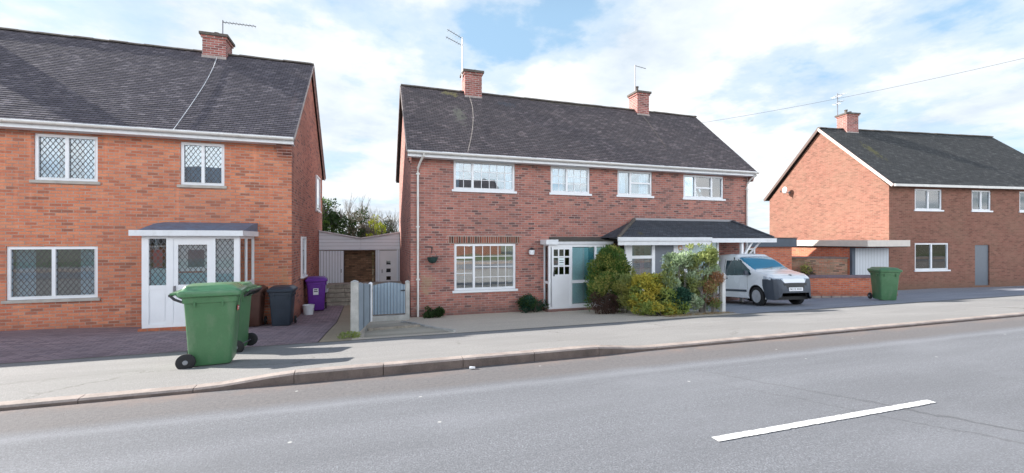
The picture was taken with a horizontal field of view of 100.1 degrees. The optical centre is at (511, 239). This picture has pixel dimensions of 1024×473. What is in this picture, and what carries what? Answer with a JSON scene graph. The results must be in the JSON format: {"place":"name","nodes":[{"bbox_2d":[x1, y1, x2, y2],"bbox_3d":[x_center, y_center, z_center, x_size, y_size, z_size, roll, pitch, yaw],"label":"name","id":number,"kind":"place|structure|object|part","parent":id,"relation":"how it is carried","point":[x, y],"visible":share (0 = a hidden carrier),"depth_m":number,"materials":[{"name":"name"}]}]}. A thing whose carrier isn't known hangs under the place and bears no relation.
{"place":"outdoors","nodes":[
{"label":"outdoors","id":0,"kind":"place"},
{"bbox_2d":[245,301,343,346],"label":"paved driveway","id":1,"kind":"structure","parent":0,"point":[317,325],"depth_m":10.13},
{"bbox_2d":[266,285,297,325],"bbox_3d":[-6.003,1.709,11.227,0.629,1.037,0.772,0,0,-18],"label":"wheelie bin","id":2,"kind":"object","parent":1,"relation":"on","point":[282,299],"visible":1,"depth_m":10.96,"materials":[{"name":"grey plastic"}]},
{"bbox_2d":[302,304,314,314],"bbox_3d":[-6.273,2.169,13.214,0.360,0.338,0.350,0,0,-18],"label":"bucket","id":3,"kind":"object","parent":1,"relation":"on","point":[308,309],"visible":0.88,"depth_m":13.10,"materials":[{"name":"white plastic"}]},
{"bbox_2d":[305,276,327,309],"bbox_3d":[-6.405,1.743,14.040,0.667,1.101,0.820,0,0,-24],"label":"wheelie bin","id":4,"kind":"object","parent":1,"relation":"on","point":[316,286],"visible":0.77,"depth_m":13.76,"materials":[{"name":"purple plastic"}]},
{"bbox_2d":[319,305,351,341],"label":"side path","id":5,"kind":"structure","parent":0,"point":[342,324],"depth_m":10.41,"materials":[{"name":"grey concrete"}]},
{"bbox_2d":[372,304,404,315],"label":"path behind gate","id":6,"kind":"structure","parent":0,"point":[385,314],"depth_m":13.68,"materials":[{"name":"grey concrete"}]},
{"bbox_2d":[326,281,401,305],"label":"timber steps","id":7,"kind":"structure","parent":6,"relation":"on","point":[338,293],"depth_m":15.52,"materials":[{"name":"brown wood"}]},
{"bbox_2d":[0,294,1016,374],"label":"ground","id":8,"kind":"structure","parent":0,"point":[435,334],"depth_m":9.44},
{"bbox_2d":[0,324,261,362],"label":"paved forecourt","id":9,"kind":"structure","parent":8,"relation":"on","point":[39,345],"depth_m":8.12,"materials":[{"name":"red brick"}]},
{"bbox_2d":[249,285,267,326],"bbox_3d":[-6.654,1.679,10.966,0.629,1.037,0.772,0,0,-18],"label":"wheelie bin","id":10,"kind":"object","parent":9,"relation":"on","point":[257,308],"visible":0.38,"depth_m":10.75,"materials":[{"name":"brown plastic"}]},
{"bbox_2d":[0,27,325,331],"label":"semi detached house","id":11,"kind":"structure","parent":8,"relation":"on","point":[124,202],"depth_m":10.86,"materials":[{"name":"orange brick"}]},
{"bbox_2d":[1,246,100,303],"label":"window","id":12,"kind":"structure","parent":11,"relation":"in","point":[26,256],"depth_m":10.18,"materials":[{"name":"white plastic"}]},
{"bbox_2d":[29,133,100,184],"bbox_3d":[-10.669,-1.925,10.321,1.320,1.170,0.280,0,0,-18],"label":"window","id":13,"kind":"structure","parent":11,"relation":"in","point":[50,149],"depth_m":10.29,"materials":[{"name":"white plastic"}]},
{"bbox_2d":[173,239,210,322],"bbox_3d":[-7.396,0.950,9.927,0.750,1.960,0.087,0,0,-18],"label":"porch door","id":14,"kind":"structure","parent":11,"relation":"in","point":[178,308],"depth_m":9.87,"materials":[{"name":"white plastic"}]},
{"bbox_2d":[174,57,216,128],"bbox_3d":[-9.032,-4.493,12.459,0.140,3.515,3.936,0,0,-21],"label":"aerial cable","id":15,"kind":"object","parent":11,"relation":"attached to","point":[197,94],"visible":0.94,"depth_m":11.97,"materials":[{"name":"white paint"}]},
{"bbox_2d":[177,142,226,188],"bbox_3d":[-8.027,-1.925,11.170,1.090,1.170,0.280,0,0,-18],"label":"window","id":16,"kind":"structure","parent":11,"relation":"in","point":[202,164],"depth_m":11.18,"materials":[{"name":"white plastic"}]},
{"bbox_2d":[222,20,255,33],"bbox_3d":[-9.011,-6.880,14.148,1.034,0.660,0.204,0,0,-9],"label":"tv aerial","id":17,"kind":"object","parent":11,"relation":"attached to","point":[232,24],"visible":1,"depth_m":14.11,"materials":[{"name":"grey metal"}]},
{"bbox_2d":[301,237,307,277],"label":"side window","id":18,"kind":"structure","parent":11,"relation":"in","point":[303,239],"depth_m":13.53,"materials":[{"name":"white plastic"}]},
{"bbox_2d":[315,175,321,212],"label":"side window","id":19,"kind":"structure","parent":11,"relation":"in","point":[317,177],"depth_m":16.87,"materials":[{"name":"white plastic"}]},
{"bbox_2d":[322,196,348,234],"bbox_3d":[-12.569,-0.296,28.497,3.530,5.504,3.486,0,0,-33],"label":"evergreen tree","id":20,"kind":"object","parent":8,"relation":"on","point":[331,219],"visible":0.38,"depth_m":28.46,"materials":[{"name":"green plant"}]},
{"bbox_2d":[319,230,360,293],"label":"outbuilding","id":21,"kind":"structure","parent":8,"relation":"on","point":[333,247],"depth_m":17.64,"materials":[{"name":"white paint"}]},
{"bbox_2d":[319,251,343,291],"bbox_3d":[-7.416,1.300,17.621,0.940,1.700,0.110,0,0,-18],"label":"door","id":22,"kind":"structure","parent":21,"relation":"in","point":[331,263],"depth_m":17.63,"materials":[{"name":"grey metal"}]},
{"bbox_2d":[329,192,375,228],"bbox_3d":[-13.208,-0.826,35.840,4.064,6.560,3.678,0,0,-18],"label":"bare tree","id":23,"kind":"object","parent":8,"relation":"on","point":[349,210],"visible":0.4,"depth_m":35.94,"materials":[{"name":"brown plant"}]},
{"bbox_2d":[336,205,377,237],"bbox_3d":[-10.819,0.019,29.791,3.357,4.874,2.916,0,0,-18],"label":"shrubby tree","id":24,"kind":"object","parent":8,"relation":"on","point":[353,231],"visible":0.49,"depth_m":29.32,"materials":[{"name":"green plant"}]},
{"bbox_2d":[344,250,372,281],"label":"brick wall","id":25,"kind":"structure","parent":8,"relation":"on","point":[359,265],"depth_m":18.23,"materials":[{"name":"brown brick"}]},
{"bbox_2d":[352,322,373,339],"bbox_3d":[-3.565,2.136,10.408,0.420,0.420,4.400,0,0,-18],"label":"side yard strip","id":26,"kind":"object","parent":8,"relation":"on","point":[362,331],"visible":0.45,"depth_m":8.93,"materials":[{"name":"grey concrete"}]},
{"bbox_2d":[337,331,360,338],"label":"weeds","id":27,"kind":"object","parent":26,"relation":"on","point":[348,333],"visible":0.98,"depth_m":8.56,"materials":[{"name":"green plant"}]},
{"bbox_2d":[350,280,358,337],"bbox_3d":[-3.207,1.550,8.738,0.160,1.460,0.160,0,0,-18],"label":"concrete post","id":28,"kind":"object","parent":26,"relation":"on","point":[354,318],"visible":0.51,"depth_m":8.67,"materials":[{"name":"grey concrete"}]},
{"bbox_2d":[359,282,370,330],"bbox_3d":[-3.638,1.594,10.515,0.066,1.392,3.467,0,0,-14],"label":"garden fence","id":29,"kind":"object","parent":26,"relation":"on","point":[364,304],"visible":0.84,"depth_m":10.39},
{"bbox_2d":[355,205,383,228],"bbox_3d":[-13.517,-0.451,40.398,3.029,5.809,4.103,0,0,-18],"label":"bare tree","id":30,"kind":"object","parent":8,"relation":"on","point":[373,215],"visible":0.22,"depth_m":39.76,"materials":[{"name":"brown plant"}]},
{"bbox_2d":[368,282,372,321],"bbox_3d":[-4.057,1.830,12.299,0.120,1.240,0.120,0,0,-18],"label":"gate post","id":31,"kind":"object","parent":8,"relation":"on","point":[371,283],"visible":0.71,"depth_m":12.26,"materials":[{"name":"white metal"}]},
{"bbox_2d":[363,214,389,236],"bbox_3d":[-9.055,0.365,28.613,1.842,4.183,2.010,0,0,-18],"label":"yellow bush tree","id":32,"kind":"object","parent":8,"relation":"on","point":[376,231],"visible":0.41,"depth_m":28.38,"materials":[{"name":"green plant"}]},
{"bbox_2d":[361,232,399,281],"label":"outbuilding","id":33,"kind":"structure","parent":8,"relation":"on","point":[385,248],"depth_m":18.27,"materials":[{"name":"white paint"}]},
{"bbox_2d":[380,250,396,280],"bbox_3d":[-5.290,1.300,18.325,0.700,1.700,0.050,0,0,-18],"label":"door","id":34,"kind":"structure","parent":33,"relation":"in","point":[388,258],"depth_m":18.31,"materials":[{"name":"white plastic"}]},
{"bbox_2d":[371,216,397,233],"bbox_3d":[-10.116,0.231,33.624,2.524,4.450,2.623,0,0,-18],"label":"dark small tree","id":35,"kind":"object","parent":8,"relation":"on","point":[388,221],"visible":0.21,"depth_m":33.58,"materials":[{"name":"green plant"}]},
{"bbox_2d":[384,210,398,232],"bbox_3d":[-9.201,-0.026,34.209,1.965,4.960,2.776,0,0,-18],"label":"bare tree","id":36,"kind":"object","parent":8,"relation":"on","point":[394,223],"visible":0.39,"depth_m":34.37,"materials":[{"name":"brown plant"}]},
{"bbox_2d":[364,323,447,336],"bbox_3d":[-2.586,2.087,10.172,1.700,0.285,2.850,0,0,-18],"label":"soil bed","id":37,"kind":"object","parent":8,"relation":"on","point":[403,331],"visible":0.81,"depth_m":9.48,"materials":[{"name":"grey concrete"}]},
{"bbox_2d":[367,324,419,330],"bbox_3d":[-2.760,2.056,10.067,1.220,0.092,0.128,0,0,-28],"label":"timber edging","id":38,"kind":"object","parent":37,"relation":"on","point":[392,327],"visible":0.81,"depth_m":10.02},
{"bbox_2d":[405,280,409,319],"bbox_3d":[-3.086,1.820,12.642,0.140,1.260,0.140,0,0,-18],"label":"gate post","id":39,"kind":"object","parent":8,"relation":"on","point":[407,298],"visible":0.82,"depth_m":12.59,"materials":[{"name":"concrete"}]},
{"bbox_2d":[373,282,404,314],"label":"garden gate","id":40,"kind":"structure","parent":39,"relation":"attached to","point":[387,298],"depth_m":12.43,"materials":[{"name":"metal"}]},
{"bbox_2d":[0,312,1023,410],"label":"kerb","id":41,"kind":"structure","parent":8,"relation":"on","point":[357,371],"depth_m":5.08,"materials":[{"name":"concrete"}]},
{"bbox_2d":[374,307,737,337],"bbox_3d":[0.953,2.136,11.939,9.120,0.420,4.550,0,0,-18],"label":"front garden","id":42,"kind":"object","parent":8,"relation":"on","point":[488,322],"visible":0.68,"depth_m":11.24,"materials":[{"name":"grey concrete"}]},
{"bbox_2d":[372,314,405,321],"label":"threshold slab","id":43,"kind":"structure","parent":42,"relation":"on","point":[389,317],"depth_m":12.41,"materials":[{"name":"concrete"}]},
{"bbox_2d":[401,321,455,331],"bbox_3d":[-2.106,2.075,10.355,0.126,0.350,3.150,0,0,-34],"label":"edging strip","id":44,"kind":"object","parent":42,"relation":"on","point":[439,328],"visible":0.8,"depth_m":9.88,"materials":[{"name":"concrete"}]},
{"bbox_2d":[422,305,444,318],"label":"shrub","id":45,"kind":"object","parent":42,"relation":"on","point":[439,311],"depth_m":12.87,"materials":[{"name":"green plant"}]},
{"bbox_2d":[515,293,548,312],"bbox_3d":[0.665,2.040,13.874,1.016,0.661,0.765,0,0,-33],"label":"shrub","id":46,"kind":"object","parent":42,"relation":"on","point":[529,302],"visible":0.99,"depth_m":13.75,"materials":[{"name":"green plant"}]},
{"bbox_2d":[589,291,620,313],"bbox_3d":[2.718,1.844,12.570,0.942,0.720,0.825,0,0,-18],"label":"dry shrub","id":47,"kind":"object","parent":42,"relation":"on","point":[602,306],"visible":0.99,"depth_m":12.46,"materials":[{"name":"brown plant"}]},
{"bbox_2d":[583,244,641,311],"bbox_3d":[3.085,1.174,13.321,2.004,2.150,1.657,0,0,-18],"label":"conifer bush","id":48,"kind":"object","parent":42,"relation":"on","point":[608,263],"visible":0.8,"depth_m":12.98,"materials":[{"name":"green plant"}]},
{"bbox_2d":[611,271,638,312],"bbox_3d":[3.339,1.528,12.559,0.942,1.280,0.912,0,0,-18],"label":"conifer","id":49,"kind":"object","parent":42,"relation":"on","point":[622,285],"visible":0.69,"depth_m":12.42,"materials":[{"name":"green plant"}]},
{"bbox_2d":[626,272,670,314],"bbox_3d":[3.839,1.500,12.051,1.492,1.259,1.187,0,0,-18],"label":"variegated shrub","id":50,"kind":"object","parent":42,"relation":"on","point":[650,285],"visible":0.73,"depth_m":11.72,"materials":[{"name":"yellow plant"}]},
{"bbox_2d":[641,300,677,315],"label":"golden ground shrub","id":51,"kind":"object","parent":42,"relation":"on","point":[653,307],"visible":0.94,"depth_m":11.24,"materials":[{"name":"yellow plant"}]},
{"bbox_2d":[658,286,693,314],"bbox_3d":[4.408,1.651,11.602,0.981,0.821,0.995,0,0,22],"label":"dark shrub","id":52,"kind":"object","parent":42,"relation":"on","point":[684,294],"visible":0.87,"depth_m":11.37,"materials":[{"name":"teal plant"}]},
{"bbox_2d":[660,249,702,311],"bbox_3d":[4.669,1.151,11.937,1.290,1.833,1.018,0,0,-18],"label":"silver shrub","id":53,"kind":"object","parent":42,"relation":"on","point":[672,264],"visible":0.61,"depth_m":11.77,"materials":[{"name":"grey plant"}]},
{"bbox_2d":[664,311,735,316],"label":"fallen leaves","id":54,"kind":"object","parent":42,"relation":"on","point":[696,314],"visible":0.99,"depth_m":11.20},
{"bbox_2d":[684,243,720,312],"bbox_3d":[5.310,1.061,11.949,1.129,2.005,0.877,0,0,-18],"label":"tall stemmed shrub","id":55,"kind":"object","parent":42,"relation":"on","point":[708,256],"visible":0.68,"depth_m":11.80,"materials":[{"name":"green plant"}]},
{"bbox_2d":[702,268,726,312],"bbox_3d":[5.533,1.386,11.755,0.628,1.276,0.603,0,0,9],"label":"rusty shrub","id":56,"kind":"object","parent":42,"relation":"on","point":[711,288],"visible":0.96,"depth_m":11.67,"materials":[{"name":"brown plant"}]},
{"bbox_2d":[396,68,776,316],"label":"semi detached house","id":57,"kind":"structure","parent":8,"relation":"on","point":[566,191],"depth_m":14.74,"materials":[{"name":"red brick"}]},
{"bbox_2d":[427,246,437,262],"bbox_3d":[-2.411,0.455,12.995,0.330,0.510,0.322,0,0,34],"label":"hanging basket","id":58,"kind":"object","parent":57,"relation":"attached to","point":[431,259],"visible":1,"depth_m":12.89,"materials":[{"name":"metal"}]},
{"bbox_2d":[447,28,462,80],"bbox_3d":[-2.208,-7.080,16.413,0.692,1.859,0.283,0,0,-26],"label":"tv aerial","id":59,"kind":"object","parent":57,"relation":"attached to","point":[462,48],"visible":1,"depth_m":16.54,"materials":[{"name":"grey metal"}]},
{"bbox_2d":[452,160,516,193],"bbox_3d":[-0.893,-2.005,13.777,2.130,0.990,0.280,0,0,-18],"label":"window","id":60,"kind":"structure","parent":57,"relation":"in","point":[481,166],"depth_m":13.79,"materials":[{"name":"white plastic"}]},
{"bbox_2d":[452,244,517,292],"bbox_3d":[-0.869,0.890,13.785,2.140,1.540,0.280,0,0,-18],"label":"window","id":61,"kind":"structure","parent":57,"relation":"in","point":[459,249],"depth_m":13.69,"materials":[{"name":"white plastic"}]},
{"bbox_2d":[528,248,534,254],"bbox_3d":[0.649,0.370,14.063,0.220,0.240,0.220,0,0,-18],"label":"wall lamp","id":62,"kind":"object","parent":57,"relation":"attached to","point":[531,251],"visible":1,"depth_m":13.99,"materials":[{"name":"white glass"}]},
{"bbox_2d":[553,247,569,306],"bbox_3d":[1.622,1.205,14.041,0.620,1.950,0.080,0,0,-18],"label":"front door","id":63,"kind":"structure","parent":57,"relation":"in","point":[561,255],"depth_m":14.04,"materials":[{"name":"white plastic"}]},
{"bbox_2d":[549,166,591,195],"bbox_3d":[1.969,-2.005,14.695,1.580,0.970,0.275,0,0,-18],"label":"window","id":64,"kind":"structure","parent":57,"relation":"in","point":[572,174],"depth_m":14.70,"materials":[{"name":"white plastic"}]},
{"bbox_2d":[616,170,653,197],"bbox_3d":[4.392,-1.995,15.473,1.550,0.950,0.276,0,0,-18],"label":"window","id":65,"kind":"structure","parent":57,"relation":"in","point":[642,182],"depth_m":15.47,"materials":[{"name":"white plastic"}]},
{"bbox_2d":[635,65,645,90],"bbox_3d":[5.659,-6.975,18.901,0.529,1.450,0.107,0,0,-9],"label":"tv aerial","id":66,"kind":"object","parent":57,"relation":"attached to","point":[635,76],"visible":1,"depth_m":18.84,"materials":[{"name":"grey metal"}]},
{"bbox_2d":[655,245,672,273],"bbox_3d":[5.220,1.155,14.744,0.760,2.290,0.040,0,0,-18],"label":"front door","id":67,"kind":"structure","parent":57,"relation":"in","point":[660,250],"depth_m":14.68,"materials":[{"name":"grey paint"}]},
{"bbox_2d":[682,175,725,200],"bbox_3d":[7.277,-1.980,16.400,1.990,0.940,0.275,0,0,-18],"label":"window","id":68,"kind":"structure","parent":57,"relation":"in","point":[697,187],"depth_m":16.36,"materials":[{"name":"white plastic"}]},
{"bbox_2d":[703,58,1022,122],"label":"overhead cable","id":69,"kind":"object","parent":57,"relation":"attached to","point":[868,92],"visible":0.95,"depth_m":17.44,"materials":[{"name":"grey metal"}]},
{"bbox_2d":[748,238,796,269],"bbox_3d":[10.204,1.173,20.888,4.090,2.555,4.710,0,0,-18],"label":"side extension","id":70,"kind":"object","parent":8,"relation":"on","point":[780,250],"visible":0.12,"depth_m":19.11,"materials":[{"name":"red brick"}]},
{"bbox_2d":[794,262,815,274],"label":"garden shrub","id":71,"kind":"object","parent":8,"relation":"on","point":[807,271],"visible":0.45,"depth_m":19.62,"materials":[{"name":"green plant"}]},
{"bbox_2d":[792,240,909,274],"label":"garage","id":72,"kind":"structure","parent":8,"relation":"on","point":[863,256],"depth_m":19.61,"materials":[{"name":"white paint"}]},
{"bbox_2d":[855,248,888,274],"bbox_3d":[16.502,1.360,19.692,2.230,1.980,0.080,0,0,-18],"label":"garage door","id":73,"kind":"structure","parent":72,"relation":"in","point":[865,258],"depth_m":19.60,"materials":[{"name":"white metal"}]},
{"bbox_2d":[764,109,1023,289],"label":"brick house","id":74,"kind":"structure","parent":8,"relation":"on","point":[950,207],"depth_m":21.56,"materials":[{"name":"red brick"}]},
{"bbox_2d":[780,187,789,193],"bbox_3d":[16.562,-3.007,25.992,0.601,0.427,0.362,0,0,-31],"label":"satellite dish","id":75,"kind":"object","parent":74,"relation":"attached to","point":[784,190],"visible":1,"depth_m":25.95,"materials":[{"name":"white plastic"}]},
{"bbox_2d":[832,93,846,114],"bbox_3d":[18.185,-7.560,23.875,0.600,1.220,0.607,0,0,-18],"label":"tv aerial","id":76,"kind":"object","parent":74,"relation":"attached to","point":[838,101],"visible":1,"depth_m":23.89,"materials":[{"name":"grey metal"}]},
{"bbox_2d":[914,189,943,211],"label":"window","id":77,"kind":"structure","parent":74,"relation":"in","point":[925,199],"depth_m":20.73,"materials":[{"name":"white plastic"}]},
{"bbox_2d":[914,243,950,271],"bbox_3d":[20.294,0.835,20.743,2.120,1.370,0.150,0,0,-10],"label":"window","id":78,"kind":"structure","parent":74,"relation":"in","point":[929,257],"depth_m":20.76,"materials":[{"name":"white plastic"}]},
{"bbox_2d":[975,245,987,284],"bbox_3d":[23.291,1.250,21.312,0.900,2.000,0.050,0,0,-10],"label":"front door","id":79,"kind":"structure","parent":74,"relation":"in","point":[981,251],"depth_m":21.29,"materials":[{"name":"grey paint"}]},
{"bbox_2d":[971,190,992,211],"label":"window","id":80,"kind":"structure","parent":74,"relation":"in","point":[980,199],"depth_m":21.27,"materials":[{"name":"white plastic"}]},
{"bbox_2d":[1018,191,1023,212],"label":"window","id":81,"kind":"structure","parent":74,"relation":"in","point":[1021,194],"depth_m":21.73,"materials":[{"name":"white plastic"}]},
{"bbox_2d":[0,316,1023,472],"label":"road","id":82,"kind":"structure","parent":0,"point":[675,410],"depth_m":3.64,"materials":[{"name":"grey asphalt"}]},
{"bbox_2d":[712,400,935,440],"bbox_3d":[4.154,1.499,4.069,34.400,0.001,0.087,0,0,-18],"label":"line","id":83,"kind":"object","parent":82,"relation":"on","point":[807,422],"visible":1,"depth_m":3.54,"materials":[{"name":"paint"}]},
{"bbox_2d":[0,295,1023,401],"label":"pavement","id":84,"kind":"structure","parent":0,"point":[42,379],"depth_m":6.95,"materials":[{"name":"concrete"}]},
{"bbox_2d":[168,282,247,368],"bbox_3d":[-4.207,1.160,5.976,0.828,1.112,0.674,0,0,-25],"label":"wheelie bin","id":85,"kind":"object","parent":84,"relation":"on","point":[212,313],"visible":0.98,"depth_m":5.76,"materials":[{"name":"green plastic"}]},
{"bbox_2d":[236,282,261,352],"bbox_3d":[-4.814,1.302,7.294,0.860,1.154,0.700,0,0,-12],"label":"wheelie bin","id":86,"kind":"object","parent":84,"relation":"on","point":[245,337],"visible":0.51,"depth_m":7.37,"materials":[{"name":"green plastic"}]},
{"bbox_2d":[0,0,1023,234],"label":"sky","id":87,"kind":"structure","parent":0,"point":[708,60],"materials":[{"name":"blue"}]},
{"bbox_2d":[690,292,1023,313],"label":"asphalt driveway","id":88,"kind":"structure","parent":0,"point":[744,307],"depth_m":14.32,"materials":[{"name":"grey asphalt"}]},
{"bbox_2d":[720,273,725,311],"bbox_3d":[5.792,1.555,11.787,0.110,1.280,0.110,0,0,-18],"label":"boundary post","id":89,"kind":"object","parent":88,"relation":"on","point":[723,296],"visible":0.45,"depth_m":11.74,"materials":[{"name":"concrete"}]},
{"bbox_2d":[719,254,810,305],"bbox_3d":[8.435,1.311,14.779,1.823,1.743,3.268,0,-5,-10],"label":"van","id":90,"kind":"object","parent":88,"relation":"on","point":[759,279],"visible":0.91,"depth_m":13.94,"materials":[{"name":"white paint"}]},
{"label":"door window","id":91,"kind":"part","parent":90,"relation":"part of","materials":[{"name":"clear glass"}]},
{"bbox_2d":[792,256,847,274],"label":"garden wall","id":92,"kind":"structure","parent":88,"relation":"on","point":[828,265],"depth_m":19.61,"materials":[{"name":"brick"}]},
{"bbox_2d":[807,275,871,295],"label":"garden wall","id":93,"kind":"structure","parent":88,"relation":"on","point":[840,285],"depth_m":16.83,"materials":[{"name":"red brick"}]},
{"bbox_2d":[811,296,867,297],"bbox_3d":[13.452,2.260,16.811,3.431,0.140,0.100,0,0,0],"label":"kerb edging","id":94,"kind":"object","parent":88,"relation":"on","point":[834,296],"visible":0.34,"depth_m":16.76,"materials":[{"name":"concrete"}]},
{"bbox_2d":[867,267,902,299],"bbox_3d":[12.655,1.482,14.595,0.680,1.122,0.836,0,0,12],"label":"wheelie bin","id":95,"kind":"object","parent":88,"relation":"on","point":[884,282],"visible":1,"depth_m":14.32,"materials":[{"name":"green plastic"}]},
{"bbox_2d":[897,286,1023,293],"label":"neighbour driveway","id":96,"kind":"structure","parent":0,"point":[1011,290],"depth_m":19.17,"materials":[{"name":"concrete"}]}
]}

